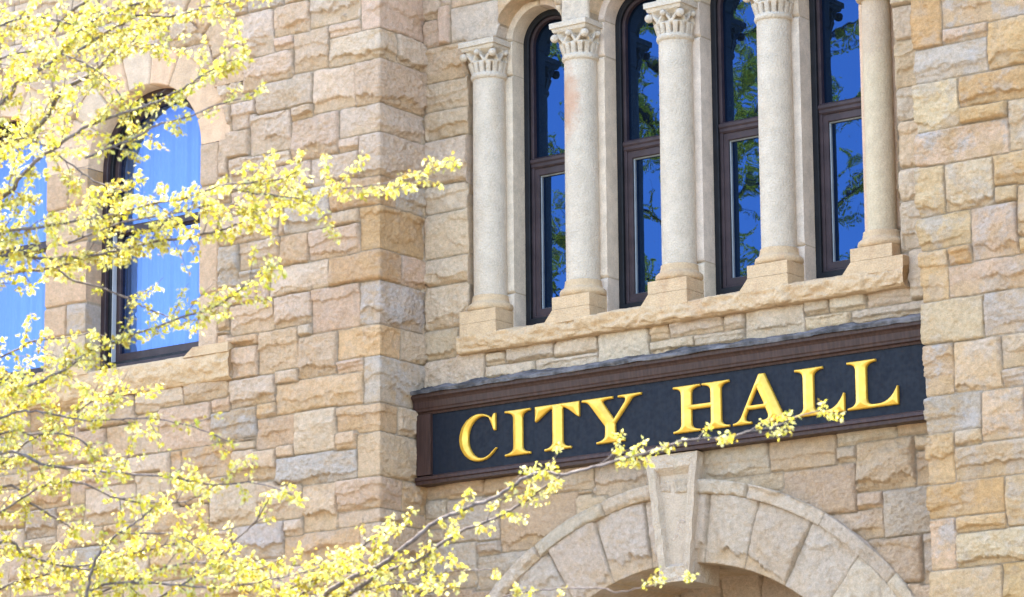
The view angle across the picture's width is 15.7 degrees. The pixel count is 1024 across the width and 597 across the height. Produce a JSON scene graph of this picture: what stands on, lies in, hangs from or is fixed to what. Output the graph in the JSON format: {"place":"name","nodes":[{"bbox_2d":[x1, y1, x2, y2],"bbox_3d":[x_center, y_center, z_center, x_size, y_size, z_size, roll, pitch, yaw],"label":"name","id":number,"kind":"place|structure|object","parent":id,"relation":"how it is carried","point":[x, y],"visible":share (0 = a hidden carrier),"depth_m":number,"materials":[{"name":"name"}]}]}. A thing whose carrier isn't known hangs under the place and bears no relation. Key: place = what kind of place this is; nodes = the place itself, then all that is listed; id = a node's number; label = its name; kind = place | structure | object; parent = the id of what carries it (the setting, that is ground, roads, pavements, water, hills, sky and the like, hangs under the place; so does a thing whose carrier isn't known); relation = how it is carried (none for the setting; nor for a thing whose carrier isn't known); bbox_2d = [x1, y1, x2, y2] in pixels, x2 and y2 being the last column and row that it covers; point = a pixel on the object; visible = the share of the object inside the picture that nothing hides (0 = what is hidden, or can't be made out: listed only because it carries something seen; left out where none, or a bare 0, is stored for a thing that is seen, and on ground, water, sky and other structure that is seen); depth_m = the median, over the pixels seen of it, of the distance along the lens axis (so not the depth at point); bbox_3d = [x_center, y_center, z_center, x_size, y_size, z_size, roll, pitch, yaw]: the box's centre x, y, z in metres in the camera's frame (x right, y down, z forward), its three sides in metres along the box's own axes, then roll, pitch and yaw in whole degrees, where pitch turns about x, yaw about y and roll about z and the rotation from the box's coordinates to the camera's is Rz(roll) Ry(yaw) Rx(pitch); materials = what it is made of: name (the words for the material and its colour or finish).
{"place":"outdoors","nodes":[
{"label":"outdoors","id":0,"kind":"place"},
{"label":"ground","id":1,"kind":"structure","parent":0,"visible":0},
{"bbox_2d":[0,0,845,596],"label":"maple tree","id":2,"kind":"object","parent":1,"relation":"on","point":[78,34],"visible":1,"depth_m":16.63,"materials":[{"name":"yellow plant"}]},
{"bbox_2d":[0,0,1023,596],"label":"city hall","id":3,"kind":"structure","parent":1,"relation":"on","point":[640,176],"depth_m":32.81,"materials":[{"name":"stone"}]},
{"bbox_2d":[0,121,75,384],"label":"window","id":4,"kind":"structure","parent":3,"relation":"in","point":[43,244],"depth_m":36.21,"materials":[{"name":"metal"}]},
{"bbox_2d":[0,139,95,373],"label":"window pane","id":5,"kind":"object","parent":3,"relation":"hanging from","point":[16,308],"visible":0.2,"depth_m":36.57,"materials":[{"name":"blue glass"}]},
{"bbox_2d":[100,88,218,369],"bbox_3d":[-3.282,-0.652,35.209,1.460,2.750,0.220,-9,-15,35],"label":"window","id":6,"kind":"structure","parent":3,"relation":"in","point":[114,279],"depth_m":35.41,"materials":[{"name":"brown metal"}]},
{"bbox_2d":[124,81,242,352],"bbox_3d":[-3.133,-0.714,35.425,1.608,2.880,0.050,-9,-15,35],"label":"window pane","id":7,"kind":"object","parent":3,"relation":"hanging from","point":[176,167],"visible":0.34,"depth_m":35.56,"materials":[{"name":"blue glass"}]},
{"bbox_2d":[523,9,565,324],"bbox_3d":[0.400,-1.162,33.482,0.620,2.990,0.155,-9,-15,35],"label":"window","id":8,"kind":"structure","parent":3,"relation":"in","point":[544,118],"depth_m":33.54,"materials":[{"name":"blue glass"}]},
{"bbox_2d":[615,0,661,308],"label":"window","id":9,"kind":"structure","parent":3,"relation":"in","point":[636,46],"depth_m":32.94,"materials":[{"name":"blue glass"}]},
{"bbox_2d":[410,313,926,487],"bbox_3d":[1.347,0.860,31.677,5.462,0.928,0.250,-9,-15,35],"label":"name board","id":10,"kind":"object","parent":3,"relation":"attached to","point":[867,375],"visible":0.96,"depth_m":31.62,"materials":[{"name":"black metal"}]},
{"bbox_2d":[710,0,760,294],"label":"window","id":11,"kind":"structure","parent":3,"relation":"in","point":[737,218],"depth_m":32.35,"materials":[{"name":"blue glass"}]},
{"bbox_2d":[809,0,864,278],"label":"window","id":12,"kind":"structure","parent":3,"relation":"in","point":[834,24],"depth_m":31.74,"materials":[{"name":"blue glass"}]}
]}

